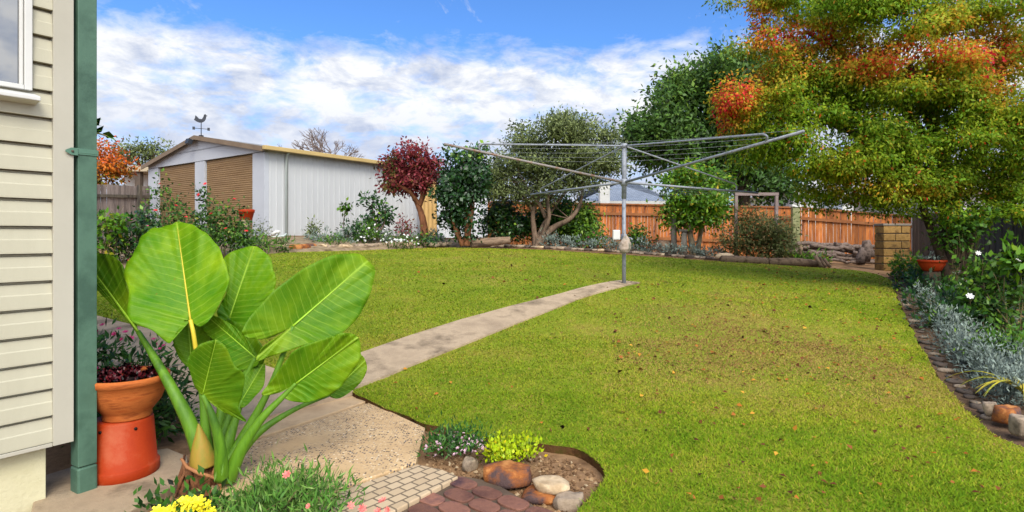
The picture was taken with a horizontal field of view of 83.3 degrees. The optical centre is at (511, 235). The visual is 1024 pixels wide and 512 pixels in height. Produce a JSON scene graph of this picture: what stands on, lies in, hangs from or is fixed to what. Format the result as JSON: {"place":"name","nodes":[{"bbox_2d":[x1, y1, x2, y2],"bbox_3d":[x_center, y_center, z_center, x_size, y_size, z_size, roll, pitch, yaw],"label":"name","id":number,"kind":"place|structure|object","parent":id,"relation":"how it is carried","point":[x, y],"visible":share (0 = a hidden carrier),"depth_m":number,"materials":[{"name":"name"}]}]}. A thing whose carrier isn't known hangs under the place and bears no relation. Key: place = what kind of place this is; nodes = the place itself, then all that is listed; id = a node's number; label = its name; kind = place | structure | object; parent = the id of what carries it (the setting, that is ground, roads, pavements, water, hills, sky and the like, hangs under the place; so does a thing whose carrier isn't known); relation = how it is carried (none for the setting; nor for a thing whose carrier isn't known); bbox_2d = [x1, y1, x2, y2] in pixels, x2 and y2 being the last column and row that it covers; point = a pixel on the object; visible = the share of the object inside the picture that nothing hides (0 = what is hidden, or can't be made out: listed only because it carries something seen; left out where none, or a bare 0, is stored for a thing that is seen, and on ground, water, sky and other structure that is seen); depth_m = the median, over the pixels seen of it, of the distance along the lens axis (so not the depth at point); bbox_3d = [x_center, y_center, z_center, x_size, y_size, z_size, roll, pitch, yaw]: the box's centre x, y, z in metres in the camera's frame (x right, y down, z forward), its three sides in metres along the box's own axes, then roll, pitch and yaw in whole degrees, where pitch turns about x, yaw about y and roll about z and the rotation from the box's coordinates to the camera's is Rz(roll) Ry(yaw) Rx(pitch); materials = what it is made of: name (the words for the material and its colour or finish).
{"place":"outdoors","nodes":[
{"label":"outdoors","id":0,"kind":"place"},
{"bbox_2d":[97,316,352,433],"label":"house path","id":1,"kind":"structure","parent":0,"point":[250,407],"depth_m":5.23,"materials":[{"name":"concrete"}]},
{"bbox_2d":[238,205,254,219],"bbox_3d":[-6.271,-0.542,13.600,0.370,0.357,0.368,0,0,0],"label":"terracotta bowl","id":2,"kind":"object","parent":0,"point":[250,213],"visible":0.77,"depth_m":13.49,"materials":[{"name":"ceramic"}]},
{"bbox_2d":[115,236,470,268],"bbox_3d":[-5.887,0.366,15.141,9.498,0.672,11.224,0,0,-18],"label":"garden bed","id":3,"kind":"object","parent":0,"point":[300,240],"visible":0.15,"depth_m":13.98,"materials":[{"name":"soil"}]},
{"bbox_2d":[97,205,137,258],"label":"leafy shrub","id":4,"kind":"object","parent":3,"relation":"on","point":[108,224],"visible":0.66,"depth_m":10.17,"materials":[{"name":"green plant"}]},
{"bbox_2d":[98,204,166,262],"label":"rose bush","id":5,"kind":"object","parent":3,"relation":"on","point":[144,225],"visible":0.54,"depth_m":10.54,"materials":[{"name":"green plant"}]},
{"bbox_2d":[124,168,207,234],"bbox_3d":[-6.982,-0.448,11.636,1.639,1.822,1.208,0,0,18],"label":"rose bush","id":6,"kind":"object","parent":3,"relation":"on","point":[171,213],"visible":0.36,"depth_m":11.53,"materials":[{"name":"green plant"}]},
{"bbox_2d":[177,182,260,257],"bbox_3d":[-5.697,-0.269,11.217,1.514,1.523,1.196,0,0,0],"label":"rose bush","id":7,"kind":"object","parent":3,"relation":"on","point":[226,231],"visible":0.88,"depth_m":11.14,"materials":[{"name":"green plant"}]},
{"bbox_2d":[233,231,299,253],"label":"strappy plant","id":8,"kind":"object","parent":3,"relation":"on","point":[266,243],"visible":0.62,"depth_m":12.49,"materials":[{"name":"green plant"}]},
{"bbox_2d":[304,215,323,237],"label":"seedling","id":9,"kind":"object","parent":3,"relation":"on","point":[310,227],"visible":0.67,"depth_m":15.58,"materials":[{"name":"green plant"}]},
{"bbox_2d":[311,226,358,244],"bbox_3d":[-4.446,0.052,14.109,1.049,0.626,1.243,0,0,12],"label":"green mound","id":10,"kind":"object","parent":3,"relation":"on","point":[330,239],"visible":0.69,"depth_m":14.13,"materials":[{"name":"green plant"}]},
{"bbox_2d":[222,224,450,248],"bbox_3d":[-4.219,0.054,14.811,6.661,0.719,2.107,0,0,-42],"label":"silver ground cover","id":11,"kind":"object","parent":3,"relation":"on","point":[341,234],"visible":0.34,"depth_m":15.11,"materials":[{"name":"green plant"}]},
{"bbox_2d":[337,196,352,234],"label":"thin seedling","id":12,"kind":"object","parent":3,"relation":"on","point":[348,208],"visible":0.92,"depth_m":15.20,"materials":[{"name":"green plant"}]},
{"bbox_2d":[334,215,370,240],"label":"garden shrub","id":13,"kind":"object","parent":3,"relation":"on","point":[357,224],"visible":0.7,"depth_m":15.12,"materials":[{"name":"green plant"}]},
{"bbox_2d":[354,218,391,244],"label":"white flower bush","id":14,"kind":"object","parent":3,"relation":"on","point":[366,234],"visible":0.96,"depth_m":14.77,"materials":[{"name":"green plant"}]},
{"bbox_2d":[356,189,400,240],"bbox_3d":[-3.506,-0.544,15.188,1.183,1.360,0.969,0,0,0],"label":"young magnolia","id":15,"kind":"object","parent":3,"relation":"on","point":[384,215],"visible":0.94,"depth_m":15.05,"materials":[{"name":"green plant"}]},
{"bbox_2d":[381,229,421,248],"bbox_3d":[-2.757,0.055,14.385,0.991,0.639,0.828,0,0,-15],"label":"white flower patch","id":16,"kind":"object","parent":3,"relation":"on","point":[407,237],"visible":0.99,"depth_m":14.32,"materials":[{"name":"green plant"}]},
{"bbox_2d":[393,212,417,241],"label":"tiny shrub","id":17,"kind":"object","parent":3,"relation":"on","point":[406,227],"visible":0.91,"depth_m":15.19,"materials":[{"name":"purple plant"}]},
{"bbox_2d":[369,135,446,238],"bbox_3d":[-2.649,-1.278,15.614,2.334,2.767,1.908,0,0,0],"label":"purple leaf tree","id":18,"kind":"object","parent":3,"relation":"on","point":[410,170],"visible":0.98,"depth_m":15.33,"materials":[{"name":"red plant"}]},
{"bbox_2d":[422,182,436,237],"bbox_3d":[-2.817,-0.887,19.450,0.705,2.058,0.069,0,0,25],"label":"tan panel","id":19,"kind":"object","parent":3,"relation":"on","point":[428,207],"visible":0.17,"depth_m":19.40,"materials":[{"name":"metal"}]},
{"bbox_2d":[415,229,448,247],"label":"shrub","id":20,"kind":"object","parent":3,"relation":"on","point":[426,240],"visible":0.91,"depth_m":14.91,"materials":[{"name":"green plant"}]},
{"bbox_2d":[438,193,487,237],"bbox_3d":[-1.651,-0.709,19.400,1.695,1.802,0.070,0,0,-14],"label":"white steel fence","id":21,"kind":"object","parent":3,"relation":"on","point":[447,235],"visible":0.12,"depth_m":19.47,"materials":[{"name":"metal"}]},
{"bbox_2d":[424,140,502,246],"bbox_3d":[-1.234,-1.035,15.010,1.847,2.889,1.696,0,0,26],"label":"camellia tree","id":22,"kind":"object","parent":3,"relation":"on","point":[464,180],"visible":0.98,"depth_m":14.76,"materials":[{"name":"green plant"}]},
{"bbox_2d":[402,476,552,511],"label":"brick paving","id":23,"kind":"structure","parent":0,"point":[457,495],"depth_m":2.83,"materials":[{"name":"red brick"}]},
{"bbox_2d":[354,280,639,389],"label":"clothesline path","id":24,"kind":"structure","parent":0,"point":[383,361],"depth_m":6.20,"materials":[{"name":"concrete"}]},
{"bbox_2d":[46,236,1023,511],"bbox_3d":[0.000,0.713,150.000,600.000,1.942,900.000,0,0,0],"label":"ground","id":25,"kind":"structure","parent":0,"point":[58,458],"depth_m":3.50,"materials":[{"name":"soil"}]},
{"bbox_2d":[0,0,73,511],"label":"house","id":26,"kind":"structure","parent":25,"relation":"on","point":[36,232],"depth_m":2.77,"materials":[{"name":"white paint"}]},
{"bbox_2d":[0,0,40,104],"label":"window","id":27,"kind":"structure","parent":26,"relation":"in","point":[16,16],"depth_m":2.71,"materials":[{"name":"white paint"}]},
{"bbox_2d":[65,0,98,493],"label":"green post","id":28,"kind":"object","parent":26,"relation":"attached to","point":[84,151],"visible":0.88,"depth_m":2.92,"materials":[{"name":"paint"}]},
{"bbox_2d":[31,448,187,511],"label":"house kerb","id":29,"kind":"structure","parent":25,"relation":"on","point":[61,496],"depth_m":2.91,"materials":[{"name":"concrete"}]},
{"bbox_2d":[96,413,159,485],"bbox_3d":[-2.131,1.147,3.160,0.344,0.307,0.344,0,0,0],"label":"upturned pot","id":30,"kind":"object","parent":29,"relation":"on","point":[126,452],"visible":0.66,"depth_m":3.04,"materials":[{"name":"ceramic"}]},
{"bbox_2d":[95,362,170,422],"bbox_3d":[-2.109,0.853,3.160,0.407,0.279,0.407,0,0,0],"label":"succulent bowl","id":31,"kind":"object","parent":30,"relation":"on","point":[128,392],"visible":0.88,"depth_m":3.05,"materials":[{"name":"ceramic"}]},
{"bbox_2d":[97,135,147,186],"bbox_3d":[-17.326,-2.113,24.351,3.334,4.443,2.715,0,0,0],"label":"orange tree","id":32,"kind":"object","parent":25,"relation":"on","point":[108,168],"visible":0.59,"depth_m":24.10,"materials":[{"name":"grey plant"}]},
{"bbox_2d":[97,184,151,242],"bbox_3d":[-12.232,-0.568,17.194,0.160,2.164,4.022,0,0,6],"label":"grey fence","id":33,"kind":"object","parent":25,"relation":"on","point":[112,197],"visible":0.25,"depth_m":18.00,"materials":[{"name":"grey wood"}]},
{"bbox_2d":[60,317,199,447],"bbox_3d":[-2.578,0.928,3.916,1.453,0.840,0.965,0,0,33],"label":"flowering bush","id":34,"kind":"object","parent":25,"relation":"on","point":[165,408],"visible":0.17,"depth_m":3.86,"materials":[{"name":"green plant"}]},
{"bbox_2d":[115,166,147,194],"bbox_3d":[-17.600,-1.435,29.000,3.200,3.670,4.000,0,0,0],"label":"carport","id":35,"kind":"object","parent":25,"relation":"on","point":[141,178],"visible":0.09,"depth_m":27.35,"materials":[{"name":"metal"}]},
{"bbox_2d":[106,134,174,165],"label":"olive tree","id":36,"kind":"object","parent":25,"relation":"on","point":[150,152],"visible":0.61,"depth_m":41.47,"materials":[{"name":"green plant"}]},
{"bbox_2d":[124,465,232,511],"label":"yellow primrose","id":37,"kind":"object","parent":25,"relation":"on","point":[191,501],"visible":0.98,"depth_m":2.61,"materials":[{"name":"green plant"}]},
{"bbox_2d":[97,221,374,497],"bbox_3d":[-1.732,0.676,3.165,1.824,1.516,0.821,0,0,0],"label":"elephant ear plant","id":38,"kind":"object","parent":25,"relation":"on","point":[174,282],"visible":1,"depth_m":3.17,"materials":[{"name":"green plant"}]},
{"bbox_2d":[141,135,419,236],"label":"garage","id":39,"kind":"structure","parent":25,"relation":"on","point":[286,191],"depth_m":16.99,"materials":[{"name":"grey metal"}]},
{"bbox_2d":[160,163,194,225],"bbox_3d":[-10.741,-1.097,18.509,2.500,2.295,0.014,0,0,36],"label":"roller door","id":40,"kind":"structure","parent":39,"relation":"in","point":[184,175],"depth_m":18.41,"materials":[{"name":"beige metal"}]},
{"bbox_2d":[207,155,252,235],"bbox_3d":[-8.171,-1.072,16.656,2.625,2.345,0.056,0,0,36],"label":"roller door","id":41,"kind":"structure","parent":39,"relation":"in","point":[224,176],"depth_m":16.60,"materials":[{"name":"beige metal"}]},
{"bbox_2d":[196,439,389,511],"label":"pink dianthus","id":42,"kind":"object","parent":25,"relation":"on","point":[265,499],"visible":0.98,"depth_m":2.67,"materials":[{"name":"green plant"}]},
{"bbox_2d":[235,396,364,440],"bbox_3d":[-1.714,1.345,4.226,0.748,0.120,1.249,0,0,31],"label":"path border","id":43,"kind":"object","parent":25,"relation":"on","point":[300,417],"visible":0.12,"depth_m":4.13,"materials":[{"name":"concrete"}]},
{"bbox_2d":[211,403,424,511],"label":"patio slab","id":44,"kind":"structure","parent":25,"relation":"on","point":[371,441],"depth_m":3.50,"materials":[{"name":"beige concrete"}]},
{"bbox_2d":[277,128,363,157],"bbox_3d":[-11.186,-3.519,33.738,3.902,5.766,5.613,0,0,35],"label":"bare tree","id":45,"kind":"object","parent":25,"relation":"on","point":[315,145],"visible":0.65,"depth_m":34.12,"materials":[{"name":"brown plant"}]},
{"bbox_2d":[301,465,457,511],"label":"paver strip","id":46,"kind":"object","parent":25,"relation":"on","point":[402,490],"visible":0.73,"depth_m":2.94,"materials":[{"name":"beige brick"}]},
{"bbox_2d":[414,410,500,460],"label":"daisy bush","id":47,"kind":"object","parent":25,"relation":"on","point":[438,439],"visible":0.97,"depth_m":3.46,"materials":[{"name":"green plant"}]},
{"bbox_2d":[462,456,478,471],"bbox_3d":[-0.247,1.316,3.331,0.090,0.068,0.124,0,0,38],"label":"rock","id":48,"kind":"object","parent":25,"relation":"on","point":[468,464],"visible":1,"depth_m":3.29,"materials":[{"name":"stone"}]},
{"bbox_2d":[470,236,510,247],"bbox_3d":[-0.577,0.183,15.255,1.074,0.318,0.253,0,0,-5],"label":"fallen log","id":49,"kind":"object","parent":25,"relation":"on","point":[490,241],"visible":0.87,"depth_m":15.16,"materials":[{"name":"brown wood"}]},
{"bbox_2d":[473,196,530,244],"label":"dark shrub","id":50,"kind":"object","parent":25,"relation":"on","point":[506,221],"visible":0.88,"depth_m":16.43,"materials":[{"name":"green plant"}]},
{"bbox_2d":[483,460,531,488],"bbox_3d":[-0.027,1.286,3.125,0.283,0.091,0.223,0,0,20],"label":"rock","id":51,"kind":"object","parent":25,"relation":"on","point":[507,474],"visible":0.97,"depth_m":3.05,"materials":[{"name":"orange stone"}]},
{"bbox_2d":[476,424,546,462],"bbox_3d":[0.000,1.206,3.360,0.418,0.244,0.377,0,0,0],"label":"lime sedum","id":52,"kind":"object","parent":25,"relation":"on","point":[502,449],"visible":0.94,"depth_m":3.32,"materials":[{"name":"yellow plant"}]},
{"bbox_2d":[422,448,603,511],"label":"soil clods","id":53,"kind":"object","parent":25,"relation":"on","point":[519,492],"visible":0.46,"depth_m":3.32,"materials":[{"name":"brown soil"}]},
{"bbox_2d":[521,484,555,504],"bbox_3d":[0.161,1.325,2.942,0.231,0.050,0.168,0,0,21],"label":"rock","id":54,"kind":"object","parent":25,"relation":"on","point":[531,494],"visible":0.54,"depth_m":2.89,"materials":[{"name":"stone"}]},
{"bbox_2d":[532,475,569,494],"bbox_3d":[0.200,1.282,2.973,0.204,0.050,0.170,0,0,11],"label":"rock","id":55,"kind":"object","parent":54,"relation":"on","point":[552,484],"visible":0.98,"depth_m":2.93,"materials":[{"name":"stone"}]},
{"bbox_2d":[517,193,582,245],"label":"round shrub","id":56,"kind":"object","parent":25,"relation":"on","point":[539,220],"visible":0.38,"depth_m":16.74,"materials":[{"name":"green plant"}]},
{"bbox_2d":[479,103,638,248],"bbox_3d":[1.046,-1.589,15.816,5.005,4.016,3.253,0,0,0],"label":"spreading grey tree","id":57,"kind":"object","parent":25,"relation":"on","point":[568,129],"visible":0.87,"depth_m":15.59,"materials":[{"name":"brown plant"}]},
{"bbox_2d":[552,491,583,511],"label":"rock","id":58,"kind":"object","parent":25,"relation":"on","point":[564,501],"visible":0.91,"depth_m":2.82,"materials":[{"name":"stone"}]},
{"bbox_2d":[554,197,610,246],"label":"bright shrub","id":59,"kind":"object","parent":25,"relation":"on","point":[585,216],"visible":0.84,"depth_m":16.39,"materials":[{"name":"green plant"}]},
{"bbox_2d":[574,221,612,248],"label":"azalea","id":60,"kind":"object","parent":25,"relation":"on","point":[592,234],"visible":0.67,"depth_m":15.53,"materials":[{"name":"green plant"}]},
{"bbox_2d":[575,179,665,236],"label":"neighbour house","id":61,"kind":"structure","parent":25,"relation":"on","point":[651,196],"depth_m":31.34,"materials":[{"name":"blue metal"}]},
{"bbox_2d":[598,183,609,202],"bbox_3d":[4.800,-2.183,30.000,0.620,1.100,0.600,0,0,0],"label":"white chimney","id":62,"kind":"object","parent":61,"relation":"attached to","point":[603,198],"visible":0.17,"depth_m":29.75,"materials":[{"name":"paint"}]},
{"bbox_2d":[444,130,804,282],"bbox_3d":[1.738,-0.279,8.800,4.217,2.250,4.307,0,0,17],"label":"clothes hoist","id":63,"kind":"object","parent":25,"relation":"on","point":[623,181],"visible":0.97,"depth_m":8.46,"materials":[{"name":"metal"}]},
{"bbox_2d":[618,231,630,253],"bbox_3d":[1.700,0.103,8.683,0.202,0.346,0.193,0,0,0],"label":"peg bag","id":64,"kind":"object","parent":63,"relation":"hanging from","point":[624,246],"visible":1,"depth_m":8.62,"materials":[{"name":"fabric"}]},
{"bbox_2d":[529,228,729,259],"bbox_3d":[2.989,0.195,15.326,5.534,0.895,1.643,0,0,21],"label":"silver ground cover","id":65,"kind":"object","parent":25,"relation":"on","point":[591,241],"visible":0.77,"depth_m":15.15,"materials":[{"name":"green plant"}]},
{"bbox_2d":[488,201,790,257],"bbox_3d":[4.073,-0.184,19.591,10.540,2.098,0.160,0,0,10],"label":"orange fence","id":66,"kind":"object","parent":25,"relation":"on","point":[636,214],"visible":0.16,"depth_m":19.52,"materials":[{"name":"orange wood"}]},
{"bbox_2d":[620,219,658,250],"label":"leafy bush","id":67,"kind":"object","parent":25,"relation":"on","point":[637,232],"visible":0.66,"depth_m":15.72,"materials":[{"name":"green plant"}]},
{"bbox_2d":[671,210,676,255],"bbox_3d":[4.190,-0.049,14.899,0.150,1.226,0.151,0,0,0],"label":"wooden stake","id":68,"kind":"object","parent":25,"relation":"on","point":[673,236],"visible":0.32,"depth_m":14.84,"materials":[{"name":"wood"}]},
{"bbox_2d":[677,229,691,254],"bbox_3d":[4.394,0.224,14.700,0.320,0.764,0.200,0,0,0],"label":"short post","id":69,"kind":"object","parent":25,"relation":"on","point":[684,236],"visible":0.81,"depth_m":14.63,"materials":[{"name":"concrete"}]},
{"bbox_2d":[646,152,741,255],"bbox_3d":[4.672,-0.795,14.741,2.299,2.800,2.175,0,0,41],"label":"citrus tree","id":70,"kind":"object","parent":25,"relation":"on","point":[693,211],"visible":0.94,"depth_m":14.55,"materials":[{"name":"green plant"}]},
{"bbox_2d":[605,24,830,252],"bbox_3d":[8.219,-3.691,23.508,9.320,9.024,7.261,0,0,0],"label":"tall evergreen","id":71,"kind":"object","parent":25,"relation":"on","point":[673,112],"visible":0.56,"depth_m":21.96,"materials":[{"name":"green plant"}]},
{"bbox_2d":[719,255,768,263],"bbox_3d":[5.177,0.562,12.867,1.103,0.243,0.221,0,0,-9],"label":"edging log","id":72,"kind":"object","parent":25,"relation":"on","point":[744,259],"visible":0.71,"depth_m":12.79,"materials":[{"name":"wood"}]},
{"bbox_2d":[734,193,778,257],"bbox_3d":[6.068,-0.188,14.300,1.084,1.753,0.070,0,0,0],"label":"pipe trellis","id":73,"kind":"object","parent":25,"relation":"on","point":[775,195],"visible":0.57,"depth_m":14.27,"materials":[{"name":"metal"}]},
{"bbox_2d":[710,194,809,258],"bbox_3d":[5.906,-0.145,13.855,2.420,1.700,2.062,0,0,0],"label":"bronze shrub","id":74,"kind":"object","parent":25,"relation":"on","point":[768,237],"visible":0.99,"depth_m":13.66,"materials":[{"name":"green plant"}]},
{"bbox_2d":[768,258,822,267],"bbox_3d":[6.412,0.620,13.004,1.304,0.235,0.210,0,0,-6],"label":"edging log","id":75,"kind":"object","parent":25,"relation":"on","point":[796,262],"visible":0.6,"depth_m":12.92,"materials":[{"name":"wood"}]},
{"bbox_2d":[789,205,801,241],"bbox_3d":[9.008,-0.009,18.300,0.300,1.934,0.200,0,0,0],"label":"mossy fence post","id":76,"kind":"object","parent":25,"relation":"on","point":[796,216],"visible":0.48,"depth_m":18.23,"materials":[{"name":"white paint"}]},
{"bbox_2d":[785,247,832,264],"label":"iris clump","id":77,"kind":"object","parent":25,"relation":"on","point":[803,255],"visible":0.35,"depth_m":13.29,"materials":[{"name":"green plant"}]},
{"bbox_2d":[750,178,916,239],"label":"white house","id":78,"kind":"structure","parent":25,"relation":"on","point":[825,207],"depth_m":27.00,"materials":[{"name":"paint"}]},
{"bbox_2d":[800,207,911,260],"bbox_3d":[10.735,0.031,18.123,3.118,1.935,0.087,0,0,20],"label":"orange fence","id":79,"kind":"object","parent":25,"relation":"on","point":[858,227],"visible":0.37,"depth_m":18.25,"materials":[{"name":"orange wood"}]},
{"bbox_2d":[856,247,866,264],"bbox_3d":[8.652,0.508,14.241,0.321,0.444,0.238,0,0,-12],"label":"log","id":80,"kind":"object","parent":25,"relation":"on","point":[861,256],"visible":0.98,"depth_m":14.17,"materials":[{"name":"wood"}]},
{"bbox_2d":[862,242,870,261],"bbox_3d":[8.763,0.399,14.239,0.230,0.520,0.299,0,0,43],"label":"log","id":81,"kind":"object","parent":80,"relation":"on","point":[867,249],"visible":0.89,"depth_m":14.14,"materials":[{"name":"wood"}]},
{"bbox_2d":[874,224,910,270],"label":"brick pier","id":82,"kind":"structure","parent":25,"relation":"on","point":[890,239],"depth_m":13.13,"materials":[{"name":"brick"}]},
{"bbox_2d":[853,176,1017,258],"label":"white cottage","id":83,"kind":"structure","parent":25,"relation":"on","point":[856,209],"depth_m":18.26,"materials":[{"name":"paint"}]},
{"bbox_2d":[887,254,1023,338],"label":"ground cover","id":84,"kind":"object","parent":25,"relation":"on","point":[913,278],"visible":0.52,"depth_m":7.71,"materials":[{"name":"green plant"}]},
{"bbox_2d":[888,271,1023,446],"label":"mulch border","id":85,"kind":"object","parent":25,"relation":"on","point":[1001,430],"visible":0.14,"depth_m":5.24,"materials":[{"name":"brown soil"}]},
{"bbox_2d":[701,0,1023,285],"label":"maple tree","id":86,"kind":"object","parent":85,"relation":"on","point":[891,153],"visible":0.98,"depth_m":8.81,"materials":[{"name":"green plant"}]},
{"bbox_2d":[882,249,924,276],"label":"yellow green shrub","id":87,"kind":"object","parent":85,"relation":"on","point":[902,262],"visible":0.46,"depth_m":11.36,"materials":[{"name":"green plant"}]},
{"bbox_2d":[923,271,940,295],"bbox_3d":[6.852,0.825,9.400,0.300,0.478,0.300,0,0,0],"label":"bowl stump","id":88,"kind":"object","parent":85,"relation":"on","point":[930,274],"visible":0.25,"depth_m":9.30,"materials":[{"name":"grey wood"}]},
{"bbox_2d":[916,249,947,271],"bbox_3d":[6.842,0.387,9.400,0.432,0.396,0.414,0,0,0],"label":"terracotta bowl","id":89,"kind":"object","parent":88,"relation":"on","point":[925,264],"visible":0.95,"depth_m":9.30,"materials":[{"name":"ceramic"}]},
{"bbox_2d":[894,281,1023,407],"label":"silver ground cover","id":90,"kind":"object","parent":85,"relation":"on","point":[1012,366],"visible":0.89,"depth_m":5.26,"materials":[{"name":"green plant"}]},
{"bbox_2d":[921,187,1011,291],"bbox_3d":[7.210,0.124,9.128,1.325,1.812,1.237,0,0,0],"label":"evergreen bush","id":91,"kind":"object","parent":85,"relation":"on","point":[971,227],"visible":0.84,"depth_m":9.03,"materials":[{"name":"green plant"}]},
{"bbox_2d":[925,240,1023,336],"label":"white rose","id":92,"kind":"object","parent":85,"relation":"on","point":[991,289],"visible":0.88,"depth_m":6.96,"materials":[{"name":"green plant"}]},
{"bbox_2d":[937,315,1023,364],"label":"bushy perennial","id":93,"kind":"object","parent":85,"relation":"on","point":[993,332],"visible":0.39,"depth_m":5.47,"materials":[{"name":"green plant"}]},
{"bbox_2d":[944,371,1023,396],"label":"day lily","id":94,"kind":"object","parent":85,"relation":"on","point":[1020,388],"visible":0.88,"depth_m":4.45,"materials":[{"name":"yellow plant"}]},
{"bbox_2d":[980,414,991,419],"bbox_3d":[3.518,1.335,4.241,0.118,0.038,0.144,0,0,-26],"label":"rock","id":95,"kind":"object","parent":85,"relation":"on","point":[984,416],"visible":0.45,"depth_m":4.22,"materials":[{"name":"stone"}]},
{"bbox_2d":[982,401,996,415],"bbox_3d":[3.515,1.268,4.231,0.121,0.094,0.093,0,0,-6],"label":"rock","id":96,"kind":"object","parent":95,"relation":"on","point":[988,406],"visible":0.74,"depth_m":4.20,"materials":[{"name":"stone"}]},
{"bbox_2d":[977,219,1023,330],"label":"tall weed","id":97,"kind":"object","parent":85,"relation":"on","point":[1016,266],"visible":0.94,"depth_m":6.81,"materials":[{"name":"green plant"}]},
{"bbox_2d":[991,404,1020,423],"bbox_3d":[3.502,1.263,4.076,0.183,0.111,0.163,0,0,-17],"label":"rock","id":98,"kind":"object","parent":85,"relation":"on","point":[1000,413],"visible":0.74,"depth_m":4.04,"materials":[{"name":"stone"}]},
{"bbox_2d":[1008,413,1023,436],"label":"rock","id":99,"kind":"object","parent":85,"relation":"on","point":[1015,424],"visible":1,"depth_m":3.80,"materials":[{"name":"stone"}]},
{"bbox_2d":[912,210,1023,290],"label":"dark fence","id":100,"kind":"object","parent":25,"relation":"on","point":[919,238],"visible":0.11,"depth_m":11.24,"materials":[{"name":"black wood"}]},
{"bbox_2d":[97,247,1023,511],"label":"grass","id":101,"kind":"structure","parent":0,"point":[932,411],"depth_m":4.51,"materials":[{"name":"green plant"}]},
{"bbox_2d":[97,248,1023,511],"bbox_3d":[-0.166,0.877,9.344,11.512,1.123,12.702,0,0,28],"label":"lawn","id":102,"kind":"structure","parent":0,"point":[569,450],"depth_m":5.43,"materials":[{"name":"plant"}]},
{"bbox_2d":[97,118,114,139],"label":"leafy sapling","id":103,"kind":"object","parent":102,"relation":"on","point":[108,134],"visible":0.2,"depth_m":8.00,"materials":[{"name":"green plant"}]},
{"bbox_2d":[393,256,1000,500],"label":"fallen leaves","id":104,"kind":"object","parent":102,"relation":"on","point":[645,470],"visible":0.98,"depth_m":5.19,"materials":[{"name":"brown plant"}]},
{"bbox_2d":[97,0,1023,233],"label":"sky","id":105,"kind":"structure","parent":0,"point":[368,74],"materials":[{"name":"blue"}]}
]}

